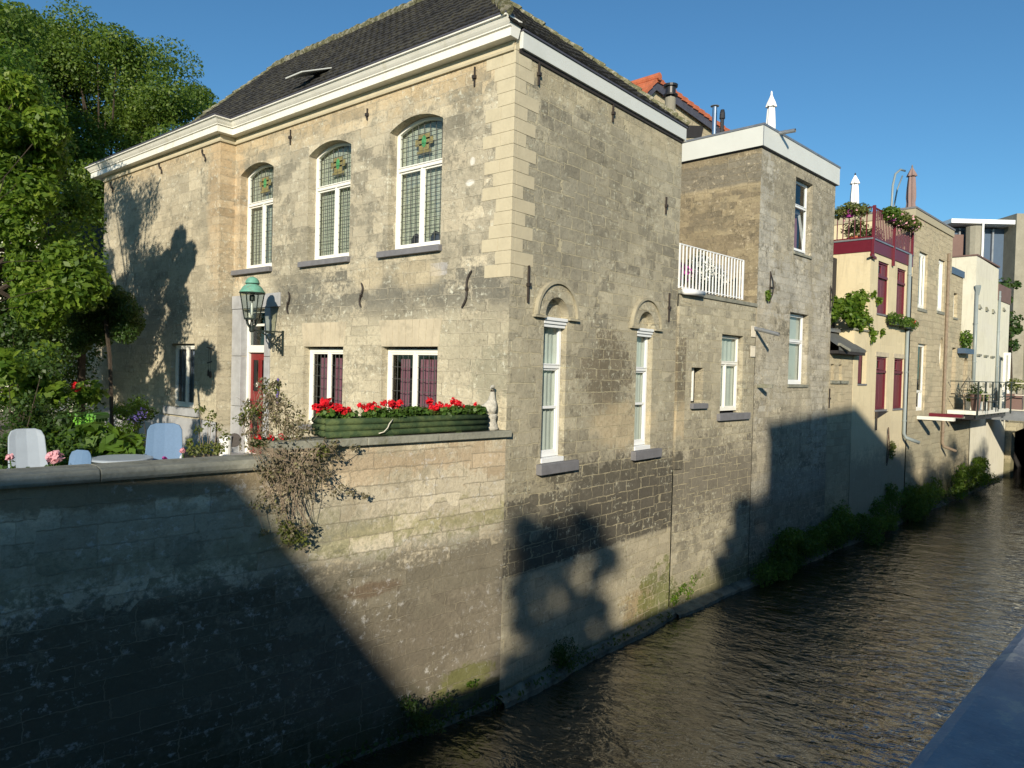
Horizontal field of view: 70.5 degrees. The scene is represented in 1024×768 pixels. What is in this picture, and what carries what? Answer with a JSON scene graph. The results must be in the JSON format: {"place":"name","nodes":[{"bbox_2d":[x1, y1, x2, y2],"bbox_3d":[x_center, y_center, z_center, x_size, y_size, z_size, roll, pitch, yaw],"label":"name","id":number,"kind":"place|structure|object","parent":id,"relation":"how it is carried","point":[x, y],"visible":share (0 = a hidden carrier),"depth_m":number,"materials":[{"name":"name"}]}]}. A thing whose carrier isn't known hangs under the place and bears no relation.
{"place":"outdoors","nodes":[
{"label":"outdoors","id":0,"kind":"place"},
{"bbox_2d":[0,284,106,422],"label":"hedge","id":1,"kind":"object","parent":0,"point":[68,377],"visible":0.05,"depth_m":20.47,"materials":[{"name":"green plant"}]},
{"bbox_2d":[219,433,240,455],"bbox_3d":[-5.949,1.438,15.227,0.438,0.801,0.265,2,1,6],"label":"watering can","id":2,"kind":"object","parent":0,"point":[234,441],"visible":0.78,"depth_m":15.21,"materials":[{"name":"metal"}]},
{"bbox_2d":[0,413,970,465],"bbox_3d":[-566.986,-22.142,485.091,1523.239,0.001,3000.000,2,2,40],"label":"ground","id":3,"kind":"structure","parent":0,"point":[185,452],"depth_m":18.63,"materials":[{"name":"soil"}]},
{"bbox_2d":[0,0,52,108],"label":"tall tree","id":4,"kind":"object","parent":3,"relation":"on","point":[16,27],"visible":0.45,"depth_m":30.09,"materials":[{"name":"green plant"}]},
{"bbox_2d":[7,428,47,468],"bbox_3d":[-7.058,1.297,10.605,0.536,1.226,0.886,0,2,-42],"label":"garden chair","id":5,"kind":"object","parent":3,"relation":"on","point":[26,447],"visible":0.37,"depth_m":10.81,"materials":[{"name":"white plastic"}]},
{"bbox_2d":[0,298,89,425],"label":"shrub","id":6,"kind":"object","parent":3,"relation":"on","point":[19,338],"visible":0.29,"depth_m":15.28,"materials":[{"name":"green plant"}]},
{"bbox_2d":[18,409,75,465],"bbox_3d":[-8.073,1.121,12.694,1.136,1.444,0.662,1,1,-15],"label":"shrub","id":7,"kind":"object","parent":3,"relation":"on","point":[62,420],"visible":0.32,"depth_m":12.56,"materials":[{"name":"green plant"}]},
{"bbox_2d":[0,341,97,468],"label":"shrub","id":8,"kind":"object","parent":3,"relation":"on","point":[46,359],"visible":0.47,"depth_m":12.23,"materials":[{"name":"green plant"}]},
{"bbox_2d":[0,213,103,411],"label":"tree","id":9,"kind":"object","parent":3,"relation":"on","point":[98,240],"depth_m":33.64,"materials":[{"name":"green plant"}]},
{"bbox_2d":[0,339,109,433],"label":"shrub","id":10,"kind":"object","parent":3,"relation":"on","point":[11,371],"visible":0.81,"depth_m":12.90,"materials":[{"name":"green plant"}]},
{"bbox_2d":[45,450,64,465],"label":"rose plant","id":11,"kind":"object","parent":3,"relation":"on","point":[55,457],"visible":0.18,"depth_m":9.19,"materials":[{"name":"pink plant"}]},
{"bbox_2d":[0,34,116,367],"bbox_3d":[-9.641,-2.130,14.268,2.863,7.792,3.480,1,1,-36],"label":"maple tree","id":12,"kind":"object","parent":3,"relation":"on","point":[53,281],"visible":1,"depth_m":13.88,"materials":[{"name":"green plant"}]},
{"bbox_2d":[48,339,101,417],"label":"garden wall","id":13,"kind":"structure","parent":3,"relation":"on","point":[99,372],"depth_m":23.70,"materials":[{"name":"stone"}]},
{"bbox_2d":[61,381,91,423],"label":"rose plant","id":14,"kind":"object","parent":3,"relation":"on","point":[77,416],"visible":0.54,"depth_m":15.98,"materials":[{"name":"green plant"}]},
{"bbox_2d":[68,450,91,464],"bbox_3d":[-6.090,1.436,9.865,0.476,1.025,0.600,2,1,20],"label":"garden chair","id":15,"kind":"object","parent":3,"relation":"on","point":[76,457],"visible":0.16,"depth_m":10.10,"materials":[{"name":"blue plastic"}]},
{"bbox_2d":[77,350,85,411],"bbox_3d":[-10.007,0.201,16.813,0.130,3.000,0.130,2,2,40],"label":"garden post","id":16,"kind":"object","parent":3,"relation":"on","point":[81,368],"depth_m":16.77,"materials":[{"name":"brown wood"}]},
{"bbox_2d":[67,412,109,425],"bbox_3d":[-9.708,1.184,16.533,0.719,1.058,0.608,1,1,0],"label":"wheelie bin","id":17,"kind":"object","parent":3,"relation":"on","point":[100,416],"visible":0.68,"depth_m":16.26,"materials":[{"name":"green plastic"}]},
{"bbox_2d":[45,417,145,464],"bbox_3d":[-7.237,1.215,12.629,2.024,1.293,0.855,1,1,-2],"label":"hosta","id":18,"kind":"object","parent":3,"relation":"on","point":[112,440],"visible":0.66,"depth_m":12.46,"materials":[{"name":"green plant"}]},
{"bbox_2d":[63,284,145,425],"bbox_3d":[-8.628,-0.183,15.307,1.985,3.907,1.152,2,1,2],"label":"tree","id":19,"kind":"object","parent":3,"relation":"on","point":[122,321],"visible":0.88,"depth_m":15.08,"materials":[{"name":"green plant"}]},
{"bbox_2d":[3,0,218,227],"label":"tall tree","id":20,"kind":"object","parent":3,"relation":"on","point":[143,113],"visible":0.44,"depth_m":37.94,"materials":[{"name":"green plant"}]},
{"bbox_2d":[92,454,152,462],"bbox_3d":[-6.442,1.554,11.937,0.940,0.694,0.940,2,2,40],"label":"garden table","id":21,"kind":"object","parent":3,"relation":"on","point":[118,458],"visible":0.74,"depth_m":11.83,"materials":[{"name":"white plastic"}]},
{"bbox_2d":[112,394,153,443],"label":"shrub","id":22,"kind":"object","parent":3,"relation":"on","point":[142,413],"visible":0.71,"depth_m":14.61,"materials":[{"name":"green plant"}]},
{"bbox_2d":[114,400,158,446],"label":"shrub","id":23,"kind":"object","parent":3,"relation":"on","point":[148,416],"visible":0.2,"depth_m":15.64,"materials":[{"name":"green plant"}]},
{"bbox_2d":[143,423,183,459],"bbox_3d":[-6.037,1.299,12.514,0.636,1.195,0.708,1,1,-20],"label":"garden chair","id":24,"kind":"object","parent":3,"relation":"on","point":[164,439],"visible":0.5,"depth_m":12.73,"materials":[{"name":"blue plastic"}]},
{"bbox_2d":[183,404,231,456],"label":"rose bush","id":25,"kind":"object","parent":3,"relation":"on","point":[215,451],"visible":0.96,"depth_m":11.81,"materials":[{"name":"green plant"}]},
{"bbox_2d":[85,0,689,692],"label":"stone house","id":26,"kind":"structure","parent":3,"relation":"on","point":[419,202],"depth_m":15.00,"materials":[{"name":"stone"}]},
{"bbox_2d":[163,345,198,416],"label":"window","id":27,"kind":"structure","parent":26,"relation":"in","point":[185,354],"depth_m":19.39,"materials":[{"name":"white paint"}]},
{"bbox_2d":[231,164,273,275],"bbox_3d":[-6.245,-4.042,17.794,1.720,2.685,0.430,2,2,40],"label":"window","id":28,"kind":"structure","parent":26,"relation":"in","point":[260,203],"depth_m":17.96,"materials":[{"name":"white paint"}]},
{"bbox_2d":[248,353,264,452],"bbox_3d":[-6.244,0.489,17.863,0.900,2.515,0.135,2,2,40],"label":"door","id":29,"kind":"structure","parent":26,"relation":"in","point":[257,359],"depth_m":17.98,"materials":[{"name":"red paint"}]},
{"bbox_2d":[239,277,283,355],"bbox_3d":[-5.667,-1.533,16.453,0.574,1.745,1.085,2,2,40],"label":"wall lantern","id":30,"kind":"object","parent":26,"relation":"attached to","point":[252,287],"depth_m":16.19,"materials":[{"name":"green metal"}]},
{"bbox_2d":[298,349,342,429],"bbox_3d":[-4.069,0.129,16.041,1.600,1.820,0.450,2,2,40],"label":"window","id":31,"kind":"structure","parent":26,"relation":"in","point":[325,375],"depth_m":16.19,"materials":[{"name":"white paint"}]},
{"bbox_2d":[297,142,350,267],"bbox_3d":[-3.992,-3.946,15.916,1.790,2.685,0.430,2,2,40],"label":"window","id":32,"kind":"structure","parent":26,"relation":"in","point":[333,172],"depth_m":16.06,"materials":[{"name":"white paint"}]},
{"bbox_2d":[376,117,442,257],"bbox_3d":[-1.885,-3.856,14.159,1.780,2.685,0.430,2,2,40],"label":"window","id":33,"kind":"structure","parent":26,"relation":"in","point":[419,146],"depth_m":14.27,"materials":[{"name":"white paint"}]},
{"bbox_2d":[387,349,437,411],"bbox_3d":[-1.931,0.221,14.258,1.770,1.820,0.448,2,2,40],"label":"window","id":34,"kind":"structure","parent":26,"relation":"in","point":[428,372],"depth_m":14.33,"materials":[{"name":"white paint"}]},
{"bbox_2d":[536,317,578,475],"bbox_3d":[0.819,0.213,13.685,0.355,2.900,1.210,2,2,40],"label":"window","id":35,"kind":"structure","parent":26,"relation":"in","point":[553,464],"depth_m":13.78,"materials":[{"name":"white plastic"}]},
{"bbox_2d":[631,328,661,460],"bbox_3d":[2.966,0.216,16.263,0.357,2.900,1.200,2,2,40],"label":"window","id":36,"kind":"structure","parent":26,"relation":"in","point":[641,452],"depth_m":16.39,"materials":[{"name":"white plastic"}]},
{"bbox_2d":[631,72,729,139],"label":"gable house","id":37,"kind":"structure","parent":3,"relation":"on","point":[700,120],"depth_m":28.21,"materials":[{"name":"stone"}]},
{"bbox_2d":[943,213,1023,408],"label":"modern building","id":38,"kind":"structure","parent":3,"relation":"on","point":[1000,242],"depth_m":51.87,"materials":[{"name":"white paint"}]},
{"bbox_2d":[1001,353,1010,421],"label":"white door frame","id":39,"kind":"object","parent":3,"relation":"on","point":[1004,369],"visible":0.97,"depth_m":41.97,"materials":[{"name":"paint"}]},
{"bbox_2d":[1,0,1023,221],"label":"sky","id":40,"kind":"structure","parent":0,"point":[877,89],"materials":[{"name":"blue"}]},
{"bbox_2d":[663,82,677,110],"bbox_3d":[4.542,-7.613,20.847,0.434,2.035,0.434,2,2,40],"label":"chimney flue","id":41,"kind":"object","parent":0,"point":[670,95],"visible":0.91,"depth_m":20.70,"materials":[{"name":"concrete"}]},
{"bbox_2d":[333,466,1023,767],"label":"water","id":42,"kind":"structure","parent":0,"point":[889,650],"depth_m":14.20,"materials":[{"name":"brown liquid"}]},
{"label":"riverbed","id":43,"kind":"structure","parent":0,"visible":0},
{"bbox_2d":[0,429,511,767],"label":"canal wall","id":44,"kind":"structure","parent":43,"relation":"on","point":[171,613],"depth_m":9.51,"materials":[{"name":"stone"}]},
{"bbox_2d":[232,377,370,550],"bbox_3d":[-2.938,1.075,10.123,0.979,2.338,1.826,2,2,40],"label":"dry shrub","id":45,"kind":"object","parent":44,"relation":"on","point":[279,457],"visible":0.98,"depth_m":9.79,"materials":[{"name":"brown plant"}]},
{"bbox_2d":[311,413,488,437],"bbox_3d":[-1.653,0.634,11.346,2.979,0.294,0.480,0,2,-42],"label":"flower box","id":46,"kind":"object","parent":44,"relation":"on","point":[358,426],"visible":0.97,"depth_m":10.96,"materials":[{"name":"green"}]},
{"bbox_2d":[311,397,359,418],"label":"geranium","id":47,"kind":"object","parent":46,"relation":"in","point":[332,411],"visible":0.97,"depth_m":10.35,"materials":[{"name":"red plant"}]},
{"bbox_2d":[357,401,406,417],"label":"geranium","id":48,"kind":"object","parent":46,"relation":"in","point":[371,410],"visible":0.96,"depth_m":10.83,"materials":[{"name":"green plant"}]},
{"bbox_2d":[380,399,432,415],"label":"geranium","id":49,"kind":"object","parent":46,"relation":"in","point":[412,410],"visible":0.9,"depth_m":11.20,"materials":[{"name":"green plant"}]},
{"bbox_2d":[425,397,467,416],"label":"geranium","id":50,"kind":"object","parent":46,"relation":"in","point":[447,409],"visible":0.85,"depth_m":11.68,"materials":[{"name":"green plant"}]},
{"bbox_2d":[449,397,488,414],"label":"geranium","id":51,"kind":"object","parent":46,"relation":"in","point":[475,408],"visible":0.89,"depth_m":12.05,"materials":[{"name":"green plant"}]},
{"bbox_2d":[398,692,461,734],"bbox_3d":[-1.264,5.117,11.222,0.956,0.662,0.843,2,2,40],"label":"weed bush","id":52,"kind":"object","parent":44,"relation":"attached to","point":[421,724],"visible":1,"depth_m":11.11,"materials":[{"name":"green plant"}]},
{"bbox_2d":[482,385,497,430],"bbox_3d":[-0.391,0.402,12.459,0.300,0.781,0.342,2,2,40],"label":"goose statue","id":53,"kind":"object","parent":44,"relation":"on","point":[490,404],"visible":0.84,"depth_m":12.38,"materials":[{"name":"white stone"}]},
{"bbox_2d":[322,477,1000,767],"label":"stone footing","id":54,"kind":"object","parent":43,"relation":"on","point":[699,603],"visible":0.3,"depth_m":15.42,"materials":[{"name":"grey stone"}]},
{"bbox_2d":[542,636,591,672],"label":"weed bush","id":55,"kind":"object","parent":54,"relation":"on","point":[562,655],"visible":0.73,"depth_m":13.78,"materials":[{"name":"green plant"}]},
{"bbox_2d":[299,474,1001,767],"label":"waterline weeds","id":56,"kind":"object","parent":54,"relation":"on","point":[388,739],"visible":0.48,"depth_m":14.74,"materials":[{"name":"green plant"}]},
{"bbox_2d":[749,526,827,587],"bbox_3d":[8.075,5.037,21.379,4.403,1.638,1.115,0,2,-44],"label":"weed bush","id":57,"kind":"object","parent":54,"relation":"on","point":[787,540],"visible":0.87,"depth_m":21.04,"materials":[{"name":"green plant"}]},
{"bbox_2d":[788,525,825,561],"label":"weed bush","id":58,"kind":"object","parent":54,"relation":"on","point":[801,545],"visible":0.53,"depth_m":21.97,"materials":[{"name":"green plant"}]},
{"bbox_2d":[805,499,884,556],"bbox_3d":[11.125,4.922,24.458,5.279,2.099,1.289,0,2,-42],"label":"weed bush","id":59,"kind":"object","parent":54,"relation":"on","point":[843,522],"visible":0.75,"depth_m":24.11,"materials":[{"name":"green plant"}]},
{"bbox_2d":[854,505,899,535],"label":"weed bush","id":60,"kind":"object","parent":54,"relation":"on","point":[887,523],"visible":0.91,"depth_m":26.67,"materials":[{"name":"green plant"}]},
{"bbox_2d":[871,482,934,522],"bbox_3d":[15.668,4.852,29.047,1.496,1.986,5.744,3,2,44],"label":"weed bush","id":61,"kind":"object","parent":54,"relation":"on","point":[893,496],"visible":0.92,"depth_m":29.34,"materials":[{"name":"green plant"}]},
{"bbox_2d":[901,476,946,517],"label":"weed bush","id":62,"kind":"object","parent":54,"relation":"on","point":[939,491],"visible":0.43,"depth_m":30.63,"materials":[{"name":"green plant"}]},
{"bbox_2d":[951,456,992,500],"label":"weed bush","id":63,"kind":"object","parent":54,"relation":"on","point":[978,471],"visible":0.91,"depth_m":36.61,"materials":[{"name":"green plant"}]},
{"bbox_2d":[669,290,757,607],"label":"terrace wing","id":64,"kind":"structure","parent":43,"relation":"on","point":[712,444],"depth_m":18.62,"materials":[{"name":"beige stone"}]},
{"bbox_2d":[670,571,703,605],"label":"wall plant","id":65,"kind":"object","parent":64,"relation":"attached to","point":[676,593],"depth_m":17.77,"materials":[{"name":"green plant"}]},
{"bbox_2d":[690,368,707,408],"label":"window","id":66,"kind":"structure","parent":64,"relation":"in","point":[694,405],"depth_m":18.11,"materials":[{"name":"white paint"}]},
{"bbox_2d":[687,251,715,289],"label":"potted plant","id":67,"kind":"object","parent":64,"relation":"on","point":[705,265],"visible":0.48,"depth_m":18.37,"materials":[{"name":"white plant"}]},
{"bbox_2d":[678,243,743,299],"bbox_3d":[5.118,-2.821,18.442,0.048,1.072,3.284,3,2,44],"label":"terrace railing","id":68,"kind":"object","parent":64,"relation":"on","point":[715,293],"visible":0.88,"depth_m":18.34,"materials":[{"name":"white metal"}]},
{"bbox_2d":[704,264,727,295],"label":"potted plant","id":69,"kind":"object","parent":64,"relation":"on","point":[717,281],"visible":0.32,"depth_m":19.06,"materials":[{"name":"white plant"}]},
{"bbox_2d":[716,335,750,420],"bbox_3d":[5.861,-0.164,19.413,0.379,2.240,1.710,3,2,44],"label":"window","id":70,"kind":"structure","parent":64,"relation":"in","point":[729,359],"depth_m":19.64,"materials":[{"name":"white paint"}]},
{"bbox_2d":[678,122,840,576],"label":"flat roof house","id":71,"kind":"structure","parent":43,"relation":"on","point":[759,199],"depth_m":21.40,"materials":[{"name":"stone"}]},
{"bbox_2d":[765,91,776,128],"bbox_3d":[8.466,-8.264,23.723,0.560,2.670,0.560,2,2,40],"label":"parasol","id":72,"kind":"object","parent":71,"relation":"on","point":[771,105],"visible":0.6,"depth_m":23.62,"materials":[{"name":"white fabric"}]},
{"bbox_2d":[787,314,808,386],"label":"window","id":73,"kind":"structure","parent":71,"relation":"in","point":[795,337],"depth_m":22.67,"materials":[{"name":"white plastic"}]},
{"bbox_2d":[793,181,811,258],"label":"window","id":74,"kind":"structure","parent":71,"relation":"in","point":[799,252],"depth_m":22.68,"materials":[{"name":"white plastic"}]},
{"bbox_2d":[799,326,865,545],"bbox_3d":[10.610,2.191,25.714,2.967,8.320,2.561,3,2,44],"label":"annex","id":75,"kind":"object","parent":43,"relation":"on","point":[839,426],"visible":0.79,"depth_m":24.86,"materials":[{"name":"stone"}]},
{"bbox_2d":[830,237,912,536],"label":"cream house","id":76,"kind":"structure","parent":43,"relation":"on","point":[878,382],"depth_m":27.35,"materials":[{"name":"beige paint"}]},
{"bbox_2d":[841,218,868,239],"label":"terrace plant","id":77,"kind":"object","parent":76,"relation":"on","point":[851,229],"visible":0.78,"depth_m":27.90,"materials":[{"name":"green plant"}]},
{"bbox_2d":[850,173,859,203],"bbox_3d":[15.999,-7.650,33.900,0.560,4.476,0.560,2,2,40],"label":"parasol","id":78,"kind":"object","parent":76,"relation":"on","point":[854,192],"visible":0.67,"depth_m":33.76,"materials":[{"name":"white fabric"}]},
{"bbox_2d":[831,288,885,344],"bbox_3d":[12.357,-2.452,25.857,4.979,2.029,0.994,1,1,-37],"label":"vine","id":79,"kind":"object","parent":76,"relation":"attached to","point":[849,303],"visible":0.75,"depth_m":25.62,"materials":[{"name":"green plant"}]},
{"bbox_2d":[834,205,913,265],"bbox_3d":[12.369,-5.652,30.080,6.767,1.950,4.951,2,2,40],"label":"roof railing","id":80,"kind":"object","parent":76,"relation":"on","point":[893,238],"visible":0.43,"depth_m":27.38,"materials":[{"name":"red metal"}]},
{"bbox_2d":[834,201,871,220],"bbox_3d":[12.671,-6.429,27.048,1.032,0.810,1.439,1,1,-23],"label":"railing planter","id":81,"kind":"object","parent":80,"relation":"hanging from","point":[847,210],"visible":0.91,"depth_m":26.90,"materials":[{"name":"green plant"}]},
{"bbox_2d":[876,206,902,227],"bbox_3d":[14.463,-6.363,27.520,1.420,0.853,0.953,1,1,-36],"label":"railing planter","id":82,"kind":"object","parent":80,"relation":"hanging from","point":[891,213],"visible":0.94,"depth_m":27.26,"materials":[{"name":"green plant"}]},
{"bbox_2d":[887,210,915,230],"bbox_3d":[15.209,-6.365,28.195,0.976,0.835,1.581,2,2,40],"label":"railing planter","id":83,"kind":"object","parent":80,"relation":"hanging from","point":[904,222],"visible":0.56,"depth_m":28.08,"materials":[{"name":"green plant"}]},
{"bbox_2d":[874,357,886,411],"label":"shuttered window","id":84,"kind":"structure","parent":76,"relation":"in","point":[881,361],"depth_m":27.97,"materials":[{"name":"red paint"}]},
{"bbox_2d":[876,262,887,316],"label":"shuttered window","id":85,"kind":"structure","parent":76,"relation":"in","point":[882,268],"depth_m":27.78,"materials":[{"name":"red paint"}]},
{"bbox_2d":[886,311,907,326],"bbox_3d":[15.022,-2.523,28.262,0.526,0.574,1.959,2,2,40],"label":"window box","id":86,"kind":"object","parent":76,"relation":"attached to","point":[893,319],"visible":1,"depth_m":27.96,"materials":[{"name":"green plant"}]},
{"bbox_2d":[892,358,902,409],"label":"shuttered window","id":87,"kind":"structure","parent":76,"relation":"in","point":[897,387],"depth_m":29.46,"materials":[{"name":"red paint"}]},
{"bbox_2d":[896,269,904,315],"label":"shuttered window","id":88,"kind":"structure","parent":76,"relation":"in","point":[900,273],"depth_m":29.35,"materials":[{"name":"red paint"}]},
{"bbox_2d":[902,254,919,443],"bbox_3d":[16.440,-1.409,29.599,0.703,7.743,0.174,2,1,16],"label":"downpipe","id":89,"kind":"object","parent":76,"relation":"attached to","point":[904,420],"visible":0.85,"depth_m":29.62,"materials":[{"name":"grey metal"}]},
{"bbox_2d":[834,206,955,507],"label":"sandstone house","id":90,"kind":"structure","parent":43,"relation":"on","point":[933,248],"depth_m":32.04,"materials":[{"name":"beige stone"}]},
{"bbox_2d":[906,165,917,206],"bbox_3d":[18.142,-8.662,32.897,0.560,2.589,0.560,2,2,40],"label":"parasol","id":91,"kind":"object","parent":90,"relation":"on","point":[911,189],"visible":0.81,"depth_m":32.79,"materials":[{"name":"pink fabric"}]},
{"bbox_2d":[916,344,923,410],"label":"window","id":92,"kind":"structure","parent":90,"relation":"in","point":[919,392],"depth_m":31.91,"materials":[{"name":"white paint"}]},
{"bbox_2d":[917,253,926,312],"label":"window","id":93,"kind":"structure","parent":90,"relation":"in","point":[920,307],"depth_m":31.47,"materials":[{"name":"white paint"}]},
{"bbox_2d":[936,260,944,314],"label":"window","id":94,"kind":"structure","parent":90,"relation":"in","point":[940,269],"depth_m":33.40,"materials":[{"name":"white paint"}]},
{"bbox_2d":[940,253,956,452],"bbox_3d":[20.544,-1.447,33.800,0.703,9.283,0.174,2,1,16],"label":"downpipe","id":95,"kind":"object","parent":90,"relation":"attached to","point":[947,303],"visible":1,"depth_m":33.82,"materials":[{"name":"grey metal"}]},
{"bbox_2d":[917,381,1017,420],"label":"canal deck","id":96,"kind":"structure","parent":90,"relation":"attached to","point":[954,414],"depth_m":34.34,"materials":[{"name":"white paint"}]},
{"bbox_2d":[967,383,982,410],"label":"potted plant","id":97,"kind":"object","parent":96,"relation":"on","point":[973,401],"visible":0.9,"depth_m":34.04,"materials":[{"name":"green plant"}]},
{"bbox_2d":[943,267,972,497],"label":"narrow house","id":98,"kind":"structure","parent":43,"relation":"on","point":[957,430],"depth_m":35.70,"materials":[{"name":"paint"}]},
{"bbox_2d":[957,330,973,353],"bbox_3d":[22.673,-2.117,36.218,0.692,1.211,1.820,2,2,40],"label":"window box","id":99,"kind":"object","parent":98,"relation":"attached to","point":[967,340],"visible":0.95,"depth_m":35.91,"materials":[{"name":"green plant"}]},
{"bbox_2d":[908,626,1023,767],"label":"quay parapet","id":100,"kind":"structure","parent":43,"relation":"on","point":[982,726],"depth_m":0.93,"materials":[{"name":"blue stone"}]},
{"bbox_2d":[952,254,999,488],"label":"pale house","id":101,"kind":"structure","parent":43,"relation":"on","point":[978,269],"depth_m":39.32,"materials":[{"name":"white paint"}]},
{"bbox_2d":[971,285,980,389],"bbox_3d":[24.213,-1.890,37.823,0.276,6.512,0.240,2,2,40],"label":"downpipe","id":102,"kind":"object","parent":101,"relation":"attached to","point":[977,293],"visible":0.71,"depth_m":37.77,"materials":[{"name":"grey metal"}]},
{"bbox_2d":[987,383,1023,420],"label":"footbridge","id":103,"kind":"object","parent":101,"relation":"attached to","point":[1016,415],"visible":0.6,"depth_m":39.51,"materials":[{"name":"concrete"}]},
{"bbox_2d":[1003,378,1023,409],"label":"pot plant","id":104,"kind":"object","parent":103,"relation":"on","point":[1017,402],"visible":0.81,"depth_m":39.96,"materials":[{"name":"green plant"}]},
{"bbox_2d":[991,283,1010,477],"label":"brown topped block","id":105,"kind":"structure","parent":43,"relation":"on","point":[998,439],"depth_m":43.02,"materials":[{"name":"beige paint"}]},
{"bbox_2d":[994,291,1000,407],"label":"downpipe","id":106,"kind":"object","parent":105,"relation":"attached to","point":[997,343],"visible":0.87,"depth_m":41.70,"materials":[{"name":"grey metal"}]},
{"bbox_2d":[1003,409,1023,477],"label":"culvert","id":107,"kind":"object","parent":43,"relation":"on","point":[1014,447],"visible":0.36,"depth_m":44.34,"materials":[{"name":"stone"}]},
{"label":"ground","id":108,"kind":"structure","parent":0,"visible":0},
{"bbox_2d":[998,277,1023,381],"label":"climbing tree","id":109,"kind":"object","parent":108,"relation":"on","point":[1014,331],"visible":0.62,"depth_m":45.73,"materials":[{"name":"green plant"}]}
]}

